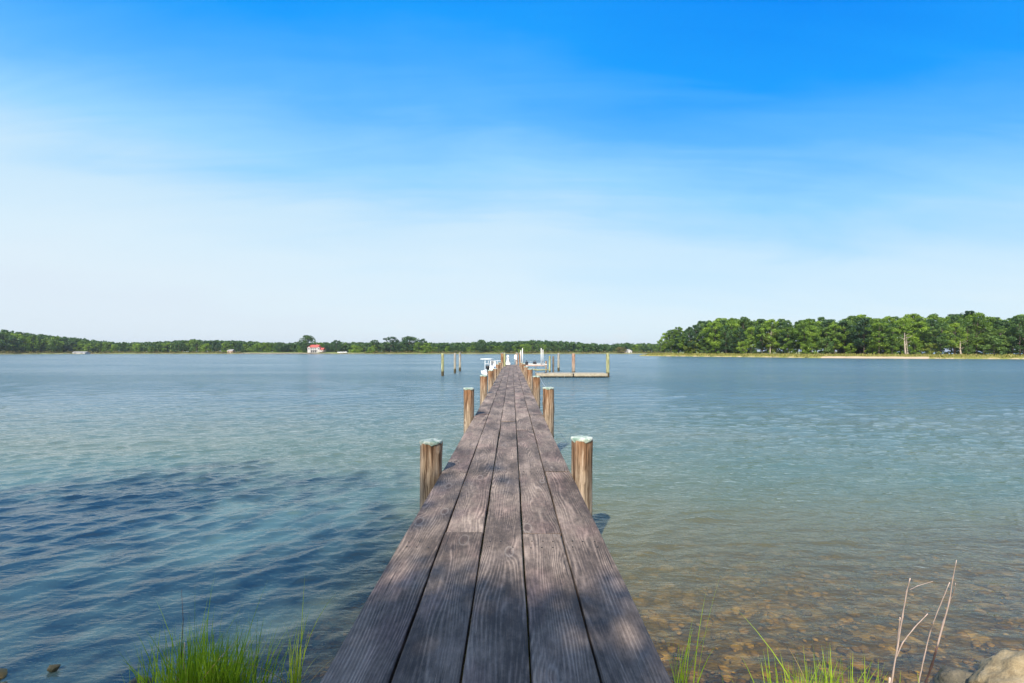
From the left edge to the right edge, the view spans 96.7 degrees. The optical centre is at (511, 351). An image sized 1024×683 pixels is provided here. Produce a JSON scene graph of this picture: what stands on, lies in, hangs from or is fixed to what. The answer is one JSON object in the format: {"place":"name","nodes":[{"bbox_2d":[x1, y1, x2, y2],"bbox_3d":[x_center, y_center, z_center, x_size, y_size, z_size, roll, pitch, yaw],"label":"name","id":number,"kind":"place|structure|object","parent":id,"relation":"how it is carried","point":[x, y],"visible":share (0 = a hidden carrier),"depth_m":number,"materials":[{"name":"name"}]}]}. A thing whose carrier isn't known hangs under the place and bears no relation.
{"place":"outdoors","nodes":[
{"label":"outdoors","id":0,"kind":"place"},
{"bbox_2d":[1,350,836,353],"bbox_3d":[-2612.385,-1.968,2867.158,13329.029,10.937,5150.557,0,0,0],"label":"shore","id":1,"kind":"structure","parent":0,"point":[369,353],"depth_m":413.37,"materials":[{"name":"plant"}]},
{"bbox_2d":[0,332,11,351],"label":"tree","id":2,"kind":"object","parent":1,"relation":"on","point":[3,335],"visible":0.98,"depth_m":365.34,"materials":[{"name":"green plant"}]},
{"bbox_2d":[5,335,23,351],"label":"tree","id":3,"kind":"object","parent":1,"relation":"on","point":[18,341],"visible":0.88,"depth_m":371.25,"materials":[{"name":"green plant"}]},
{"bbox_2d":[14,337,33,352],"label":"tree","id":4,"kind":"object","parent":1,"relation":"on","point":[28,346],"visible":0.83,"depth_m":379.10,"materials":[{"name":"plant"}]},
{"bbox_2d":[25,335,43,352],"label":"tree","id":5,"kind":"object","parent":1,"relation":"on","point":[37,339],"visible":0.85,"depth_m":386.21,"materials":[{"name":"plant"}]},
{"bbox_2d":[41,337,59,351],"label":"tree","id":6,"kind":"object","parent":1,"relation":"on","point":[48,346],"visible":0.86,"depth_m":391.78,"materials":[{"name":"green plant"}]},
{"bbox_2d":[47,336,63,352],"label":"tree","id":7,"kind":"object","parent":1,"relation":"on","point":[58,343],"visible":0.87,"depth_m":395.93,"materials":[{"name":"plant"}]},
{"bbox_2d":[62,340,79,351],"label":"tree","id":8,"kind":"object","parent":1,"relation":"on","point":[70,342],"visible":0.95,"depth_m":407.99,"materials":[{"name":"green plant"}]},
{"bbox_2d":[170,342,187,352],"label":"tree","id":9,"kind":"object","parent":1,"relation":"on","point":[178,349],"visible":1,"depth_m":432.74,"materials":[{"name":"green plant"}]},
{"bbox_2d":[189,340,202,351],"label":"tree","id":10,"kind":"object","parent":1,"relation":"on","point":[198,343],"visible":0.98,"depth_m":433.47,"materials":[{"name":"green plant"}]},
{"bbox_2d":[248,343,264,351],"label":"tree","id":11,"kind":"object","parent":1,"relation":"on","point":[254,346],"visible":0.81,"depth_m":437.55,"materials":[{"name":"plant"}]},
{"bbox_2d":[273,342,286,351],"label":"tree","id":12,"kind":"object","parent":1,"relation":"on","point":[279,345],"visible":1,"depth_m":421.32,"materials":[{"name":"green plant"}]},
{"bbox_2d":[241,353,364,353],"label":"riprap wall","id":13,"kind":"structure","parent":1,"relation":"on","point":[300,353],"depth_m":400.45,"materials":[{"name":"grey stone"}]},
{"bbox_2d":[297,335,315,351],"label":"tree","id":14,"kind":"object","parent":1,"relation":"on","point":[305,339],"visible":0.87,"depth_m":411.24,"materials":[{"name":"green plant"}]},
{"bbox_2d":[307,344,325,352],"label":"house","id":15,"kind":"structure","parent":1,"relation":"on","point":[317,348],"depth_m":409.00,"materials":[{"name":"white"}]},
{"bbox_2d":[0,350,670,353],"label":"bank scrub","id":16,"kind":"object","parent":1,"relation":"on","point":[37,352],"visible":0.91,"depth_m":409.32,"materials":[{"name":"green plant"}]},
{"bbox_2d":[330,340,342,350],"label":"tree","id":17,"kind":"object","parent":1,"relation":"on","point":[336,346],"visible":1,"depth_m":419.70,"materials":[{"name":"green plant"}]},
{"bbox_2d":[1,329,725,351],"bbox_3d":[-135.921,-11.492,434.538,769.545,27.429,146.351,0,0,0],"label":"wood","id":18,"kind":"object","parent":1,"relation":"on","point":[580,348],"visible":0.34,"depth_m":435.57,"materials":[{"name":"green plant"}]},
{"bbox_2d":[383,337,399,351],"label":"tree","id":19,"kind":"object","parent":1,"relation":"on","point":[392,342],"visible":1,"depth_m":410.67,"materials":[{"name":"green plant"}]},
{"bbox_2d":[397,336,419,351],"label":"tree","id":20,"kind":"object","parent":1,"relation":"on","point":[406,342],"visible":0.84,"depth_m":412.57,"materials":[{"name":"green plant"}]},
{"bbox_2d":[475,339,489,352],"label":"tree","id":21,"kind":"object","parent":1,"relation":"on","point":[481,342],"visible":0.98,"depth_m":406.90,"materials":[{"name":"green plant"}]},
{"bbox_2d":[0,352,1023,682],"bbox_3d":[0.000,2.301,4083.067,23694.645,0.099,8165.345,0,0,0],"label":"water","id":22,"kind":"structure","parent":0,"point":[140,494],"depth_m":8.58,"materials":[{"name":"liquid"}]},
{"bbox_2d":[47,664,60,672],"bbox_3d":[-3.301,2.281,3.278,0.075,0.056,0.054,5,0,-17],"label":"stone","id":23,"kind":"object","parent":22,"relation":"on","point":[52,668],"visible":1,"depth_m":3.27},
{"bbox_2d":[441,353,443,375],"bbox_3d":[-6.529,2.435,42.801,0.270,4.530,0.268,0,0,0],"label":"mooring pile","id":24,"kind":"object","parent":22,"relation":"in","point":[442,364],"visible":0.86,"depth_m":42.70,"materials":[{"name":"beige wood"}]},
{"bbox_2d":[481,359,500,373],"bbox_3d":[-2.211,1.671,48.359,1.986,1.818,5.680,0,0,9],"label":"skiff","id":25,"kind":"object","parent":22,"relation":"on","point":[492,365],"visible":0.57,"depth_m":47.57,"materials":[{"name":"white plastic"}]},
{"bbox_2d":[535,372,607,377],"bbox_3d":[5.285,2.187,41.084,6.270,0.506,2.118,0,0,0],"label":"floating dock","id":26,"kind":"object","parent":22,"relation":"on","point":[576,374],"visible":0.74,"depth_m":40.06,"materials":[{"name":"grey wood"}]},
{"bbox_2d":[606,353,609,376],"bbox_3d":[8.534,2.420,40.563,0.311,4.560,0.298,0,0,0],"label":"mooring pile","id":27,"kind":"object","parent":22,"relation":"in","point":[607,363],"visible":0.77,"depth_m":40.43,"materials":[{"name":"beige wood"}]},
{"bbox_2d":[0,0,1023,351],"label":"sky","id":28,"kind":"structure","parent":0,"point":[602,172],"materials":[{"name":"blue"}]},
{"bbox_2d":[250,543,1023,682],"bbox_3d":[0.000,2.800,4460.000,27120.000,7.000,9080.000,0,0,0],"label":"ground","id":29,"kind":"structure","parent":0,"point":[669,607],"depth_m":4.38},
{"bbox_2d":[128,675,153,682],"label":"stone","id":30,"kind":"object","parent":29,"relation":"on","point":[133,680],"visible":0.52,"depth_m":3.13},
{"bbox_2d":[118,576,296,682],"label":"grass tuft","id":31,"kind":"object","parent":29,"relation":"on","point":[209,672],"visible":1,"depth_m":2.89,"materials":[{"name":"plant"}]},
{"bbox_2d":[219,580,336,682],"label":"grass tuft","id":32,"kind":"object","parent":29,"relation":"on","point":[296,674],"visible":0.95,"depth_m":3.00,"materials":[{"name":"plant"}]},
{"bbox_2d":[320,353,671,682],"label":"pier","id":33,"kind":"structure","parent":29,"relation":"on","point":[411,624],"depth_m":2.82,"materials":[{"name":"grey wood"}]},
{"bbox_2d":[0,552,1023,682],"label":"bottom stones","id":34,"kind":"object","parent":29,"relation":"on","point":[726,671],"visible":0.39,"depth_m":4.03,"materials":[{"name":"stone"}]},
{"bbox_2d":[522,348,553,372],"bbox_3d":[2.444,2.197,41.568,3.288,5.005,5.057,0,0,0],"label":"boat lift","id":35,"kind":"object","parent":29,"relation":"on","point":[535,363],"visible":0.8,"depth_m":40.23,"materials":[{"name":"white metal"}]},
{"bbox_2d":[664,581,718,682],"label":"grass tuft","id":36,"kind":"object","parent":29,"relation":"on","point":[682,676],"visible":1,"depth_m":3.00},
{"bbox_2d":[684,618,885,682],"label":"grass tuft","id":37,"kind":"object","parent":29,"relation":"on","point":[816,678],"visible":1,"depth_m":2.81,"materials":[{"name":"plant"}]},
{"bbox_2d":[888,578,932,682],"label":"dead reed","id":38,"kind":"object","parent":29,"relation":"on","point":[897,650],"visible":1,"depth_m":2.87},
{"bbox_2d":[919,582,949,682],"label":"dead reed","id":39,"kind":"object","parent":29,"relation":"on","point":[930,633],"visible":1,"depth_m":2.84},
{"bbox_2d":[924,560,956,682],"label":"dead reed","id":40,"kind":"object","parent":29,"relation":"on","point":[936,649],"visible":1,"depth_m":2.91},
{"bbox_2d":[934,665,973,682],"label":"boulder","id":41,"kind":"object","parent":29,"relation":"on","point":[946,674],"visible":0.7,"depth_m":3.06,"materials":[{"name":"stone"}]},
{"bbox_2d":[968,650,1023,682],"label":"boulder","id":42,"kind":"object","parent":29,"relation":"on","point":[1003,666],"visible":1,"depth_m":2.84,"materials":[{"name":"beige stone"}]},
{"bbox_2d":[639,353,1023,358],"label":"shore point","id":43,"kind":"structure","parent":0,"point":[922,357],"depth_m":153.58,"materials":[{"name":"sand"}]},
{"bbox_2d":[664,329,676,352],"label":"pine tree","id":44,"kind":"object","parent":43,"relation":"on","point":[667,338],"visible":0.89,"depth_m":229.87,"materials":[{"name":"green plant"}]},
{"bbox_2d":[669,333,683,352],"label":"pine tree","id":45,"kind":"object","parent":43,"relation":"on","point":[677,342],"visible":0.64,"depth_m":227.26,"materials":[{"name":"green plant"}]},
{"bbox_2d":[672,327,684,347],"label":"pine tree","id":46,"kind":"object","parent":43,"relation":"on","point":[678,331],"visible":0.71,"depth_m":227.96,"materials":[{"name":"green plant"}]},
{"bbox_2d":[676,336,689,352],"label":"pine tree","id":47,"kind":"object","parent":43,"relation":"on","point":[680,344],"visible":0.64,"depth_m":222.14,"materials":[{"name":"green plant"}]},
{"bbox_2d":[682,327,696,348],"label":"pine tree","id":48,"kind":"object","parent":43,"relation":"on","point":[688,329],"visible":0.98,"depth_m":217.84,"materials":[{"name":"green plant"}]},
{"bbox_2d":[683,341,698,352],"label":"bush","id":49,"kind":"object","parent":43,"relation":"on","point":[685,348],"visible":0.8,"depth_m":218.37,"materials":[{"name":"green plant"}]},
{"bbox_2d":[690,325,702,352],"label":"pine tree","id":50,"kind":"object","parent":43,"relation":"on","point":[696,328],"visible":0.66,"depth_m":222.63,"materials":[{"name":"green plant"}]},
{"bbox_2d":[699,321,713,352],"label":"pine tree","id":51,"kind":"object","parent":43,"relation":"on","point":[702,339],"visible":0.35,"depth_m":216.81,"materials":[{"name":"green plant"}]},
{"bbox_2d":[701,330,718,348],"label":"pine tree","id":52,"kind":"object","parent":43,"relation":"on","point":[717,339],"visible":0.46,"depth_m":212.44,"materials":[{"name":"green plant"}]},
{"bbox_2d":[701,322,725,351],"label":"pine tree","id":53,"kind":"object","parent":43,"relation":"on","point":[716,326],"visible":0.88,"depth_m":208.22,"materials":[{"name":"green plant"}]},
{"bbox_2d":[709,343,722,352],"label":"bush","id":54,"kind":"object","parent":43,"relation":"on","point":[718,346],"visible":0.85,"depth_m":206.92,"materials":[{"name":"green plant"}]},
{"bbox_2d":[719,325,734,349],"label":"pine tree","id":55,"kind":"object","parent":43,"relation":"on","point":[727,338],"visible":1,"depth_m":202.88,"materials":[{"name":"green plant"}]},
{"bbox_2d":[721,321,739,349],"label":"pine tree","id":56,"kind":"object","parent":43,"relation":"on","point":[730,323],"visible":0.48,"depth_m":207.45,"materials":[{"name":"green plant"}]},
{"bbox_2d":[732,327,747,352],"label":"pine tree","id":57,"kind":"object","parent":43,"relation":"on","point":[740,335],"visible":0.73,"depth_m":201.65,"materials":[{"name":"green plant"}]},
{"bbox_2d":[736,341,747,352],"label":"bush","id":58,"kind":"object","parent":43,"relation":"on","point":[741,348],"visible":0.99,"depth_m":197.17,"materials":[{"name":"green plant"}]},
{"bbox_2d":[729,316,755,349],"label":"pine tree","id":59,"kind":"object","parent":43,"relation":"on","point":[748,321],"visible":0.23,"depth_m":209.09,"materials":[{"name":"green plant"}]},
{"bbox_2d":[737,317,752,348],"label":"pine tree","id":60,"kind":"object","parent":43,"relation":"on","point":[742,320],"visible":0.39,"depth_m":207.31,"materials":[{"name":"green plant"}]},
{"bbox_2d":[742,327,760,347],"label":"pine tree","id":61,"kind":"object","parent":43,"relation":"on","point":[748,331],"visible":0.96,"depth_m":194.89,"materials":[{"name":"green plant"}]},
{"bbox_2d":[754,319,772,352],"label":"pine tree","id":62,"kind":"object","parent":43,"relation":"on","point":[757,328],"visible":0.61,"depth_m":191.96,"materials":[{"name":"green plant"}]},
{"bbox_2d":[763,332,779,352],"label":"tree","id":63,"kind":"object","parent":43,"relation":"on","point":[774,349],"visible":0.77,"depth_m":186.80,"materials":[{"name":"green plant"}]},
{"bbox_2d":[756,319,788,353],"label":"pine tree","id":64,"kind":"object","parent":43,"relation":"on","point":[767,325],"visible":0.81,"depth_m":186.11,"materials":[{"name":"green plant"}]},
{"bbox_2d":[767,322,795,353],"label":"pine tree","id":65,"kind":"object","parent":43,"relation":"on","point":[785,324],"visible":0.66,"depth_m":182.79,"materials":[{"name":"green plant"}]},
{"bbox_2d":[775,327,800,348],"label":"pine tree","id":66,"kind":"object","parent":43,"relation":"on","point":[787,345],"visible":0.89,"depth_m":180.09,"materials":[{"name":"green plant"}]},
{"bbox_2d":[792,321,814,346],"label":"pine tree","id":67,"kind":"object","parent":43,"relation":"on","point":[801,326],"visible":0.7,"depth_m":175.99,"materials":[{"name":"green plant"}]},
{"bbox_2d":[796,318,821,346],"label":"pine tree","id":68,"kind":"object","parent":43,"relation":"on","point":[812,321],"visible":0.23,"depth_m":177.01,"materials":[{"name":"green plant"}]},
{"bbox_2d":[800,340,818,353],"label":"tree","id":69,"kind":"object","parent":43,"relation":"on","point":[813,345],"visible":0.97,"depth_m":170.88,"materials":[{"name":"plant"}]},
{"bbox_2d":[798,325,822,353],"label":"pine tree","id":70,"kind":"object","parent":43,"relation":"on","point":[812,335],"visible":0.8,"depth_m":170.90,"materials":[{"name":"green plant"}]},
{"bbox_2d":[815,338,833,353],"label":"tree","id":71,"kind":"object","parent":43,"relation":"on","point":[829,348],"visible":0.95,"depth_m":166.92,"materials":[{"name":"green plant"}]},
{"bbox_2d":[815,327,838,350],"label":"pine tree","id":72,"kind":"object","parent":43,"relation":"on","point":[832,336],"visible":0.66,"depth_m":168.64,"materials":[{"name":"green plant"}]},
{"bbox_2d":[812,319,843,345],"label":"pine tree","id":73,"kind":"object","parent":43,"relation":"on","point":[824,323],"visible":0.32,"depth_m":172.89,"materials":[{"name":"green plant"}]},
{"bbox_2d":[645,353,1023,357],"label":"marsh grass","id":74,"kind":"structure","parent":43,"relation":"on","point":[853,354],"depth_m":161.86,"materials":[{"name":"plant"}]},
{"bbox_2d":[820,324,850,353],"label":"pine tree","id":75,"kind":"object","parent":43,"relation":"on","point":[835,340],"visible":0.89,"depth_m":167.99,"materials":[{"name":"green plant"}]},
{"bbox_2d":[837,321,854,353],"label":"pine tree","id":76,"kind":"object","parent":43,"relation":"on","point":[846,325],"visible":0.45,"depth_m":169.73,"materials":[{"name":"green plant"}]},
{"bbox_2d":[843,343,856,353],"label":"bush","id":77,"kind":"object","parent":43,"relation":"on","point":[853,350],"visible":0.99,"depth_m":163.62,"materials":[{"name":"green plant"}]},
{"bbox_2d":[842,317,865,349],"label":"pine tree","id":78,"kind":"object","parent":43,"relation":"on","point":[851,323],"visible":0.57,"depth_m":167.48,"materials":[{"name":"green plant"}]},
{"bbox_2d":[849,318,879,352],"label":"pine tree","id":79,"kind":"object","parent":43,"relation":"on","point":[857,341],"visible":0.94,"depth_m":161.88,"materials":[{"name":"green plant"}]},
{"bbox_2d":[848,319,881,353],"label":"pine tree","id":80,"kind":"object","parent":43,"relation":"on","point":[869,322],"visible":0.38,"depth_m":163.69,"materials":[{"name":"green plant"}]},
{"bbox_2d":[864,342,879,353],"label":"bush","id":81,"kind":"object","parent":43,"relation":"on","point":[872,351],"visible":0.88,"depth_m":160.37,"materials":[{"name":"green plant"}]},
{"bbox_2d":[862,322,898,353],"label":"pine tree","id":82,"kind":"object","parent":43,"relation":"on","point":[875,325],"visible":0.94,"depth_m":157.45,"materials":[{"name":"green plant"}]},
{"bbox_2d":[868,321,897,354],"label":"pine tree","id":83,"kind":"object","parent":43,"relation":"on","point":[881,340],"visible":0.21,"depth_m":160.87,"materials":[{"name":"green plant"}]},
{"bbox_2d":[883,324,903,353],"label":"pine tree","id":84,"kind":"object","parent":43,"relation":"on","point":[890,346],"visible":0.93,"depth_m":155.95,"materials":[{"name":"green plant"}]},
{"bbox_2d":[882,339,905,353],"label":"tree","id":85,"kind":"object","parent":43,"relation":"on","point":[897,346],"visible":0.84,"depth_m":155.87,"materials":[{"name":"plant"}]},
{"bbox_2d":[892,317,916,345],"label":"pine tree","id":86,"kind":"object","parent":43,"relation":"on","point":[901,321],"visible":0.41,"depth_m":160.67,"materials":[{"name":"green plant"}]},
{"bbox_2d":[903,313,925,336],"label":"pine tree","id":87,"kind":"object","parent":43,"relation":"on","point":[915,316],"visible":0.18,"depth_m":166.73,"materials":[{"name":"green plant"}]},
{"bbox_2d":[907,340,923,354],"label":"tree","id":88,"kind":"object","parent":43,"relation":"on","point":[912,343],"visible":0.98,"depth_m":153.03,"materials":[{"name":"plant"}]},
{"bbox_2d":[906,318,931,353],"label":"pine tree","id":89,"kind":"object","parent":43,"relation":"on","point":[922,338],"visible":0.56,"depth_m":156.16,"materials":[{"name":"green plant"}]},
{"bbox_2d":[900,321,938,350],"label":"pine tree","id":90,"kind":"object","parent":43,"relation":"on","point":[924,328],"visible":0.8,"depth_m":155.38,"materials":[{"name":"green plant"}]},
{"bbox_2d":[920,343,940,354],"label":"bush","id":91,"kind":"object","parent":43,"relation":"on","point":[926,348],"visible":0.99,"depth_m":151.42,"materials":[{"name":"green plant"}]},
{"bbox_2d":[924,319,940,350],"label":"pine tree","id":92,"kind":"object","parent":43,"relation":"on","point":[933,321],"visible":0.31,"depth_m":158.24,"materials":[{"name":"green plant"}]},
{"bbox_2d":[923,315,947,353],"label":"pine tree","id":93,"kind":"object","parent":43,"relation":"on","point":[940,319],"visible":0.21,"depth_m":162.11,"materials":[{"name":"green plant"}]},
{"bbox_2d":[922,323,955,354],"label":"pine tree","id":94,"kind":"object","parent":43,"relation":"on","point":[941,339],"visible":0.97,"depth_m":150.16,"materials":[{"name":"green plant"}]},
{"bbox_2d":[940,316,964,351],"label":"pine tree","id":95,"kind":"object","parent":43,"relation":"on","point":[947,317],"visible":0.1,"depth_m":161.48,"materials":[{"name":"green plant"}]},
{"bbox_2d":[940,316,965,353],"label":"pine tree","id":96,"kind":"object","parent":43,"relation":"on","point":[955,319],"visible":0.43,"depth_m":154.57,"materials":[{"name":"green plant"}]},
{"bbox_2d":[941,323,968,354],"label":"pine tree","id":97,"kind":"object","parent":43,"relation":"on","point":[956,344],"visible":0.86,"depth_m":149.96,"materials":[{"name":"green plant"}]},
{"bbox_2d":[962,345,975,354],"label":"bush","id":98,"kind":"object","parent":43,"relation":"on","point":[967,350],"visible":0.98,"depth_m":148.54,"materials":[{"name":"green plant"}]},
{"bbox_2d":[957,322,982,354],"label":"pine tree","id":99,"kind":"object","parent":43,"relation":"on","point":[970,337],"visible":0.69,"depth_m":150.48,"materials":[{"name":"green plant"}]},
{"bbox_2d":[959,310,984,351],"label":"pine tree","id":100,"kind":"object","parent":43,"relation":"on","point":[967,313],"visible":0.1,"depth_m":161.60,"materials":[{"name":"green plant"}]},
{"bbox_2d":[956,312,993,353],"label":"pine tree","id":101,"kind":"object","parent":43,"relation":"on","point":[969,318],"visible":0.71,"depth_m":152.60,"materials":[{"name":"green plant"}]},
{"bbox_2d":[966,317,1006,353],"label":"pine tree","id":102,"kind":"object","parent":43,"relation":"on","point":[993,319],"visible":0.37,"depth_m":153.45,"materials":[{"name":"green plant"}]},
{"bbox_2d":[977,335,1008,354],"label":"tree","id":103,"kind":"object","parent":43,"relation":"on","point":[988,339],"visible":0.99,"depth_m":144.80,"materials":[{"name":"green plant"}]},
{"bbox_2d":[983,326,1014,353],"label":"pine tree","id":104,"kind":"object","parent":43,"relation":"on","point":[1005,341],"visible":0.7,"depth_m":145.31,"materials":[{"name":"green plant"}]},
{"bbox_2d":[987,320,1017,353],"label":"pine tree","id":105,"kind":"object","parent":43,"relation":"on","point":[1004,323],"visible":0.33,"depth_m":151.15,"materials":[{"name":"green plant"}]},
{"bbox_2d":[1004,315,1023,350],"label":"pine tree","id":106,"kind":"object","parent":43,"relation":"on","point":[1019,316],"visible":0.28,"depth_m":148.92,"materials":[{"name":"green plant"}]},
{"bbox_2d":[1006,318,1023,355],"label":"pine tree","id":107,"kind":"object","parent":43,"relation":"on","point":[1019,347],"visible":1,"depth_m":143.68,"materials":[{"name":"green plant"}]},
{"bbox_2d":[1006,322,1023,354],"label":"pine tree","id":108,"kind":"object","parent":43,"relation":"on","point":[1014,334],"visible":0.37,"depth_m":146.94,"materials":[{"name":"green plant"}]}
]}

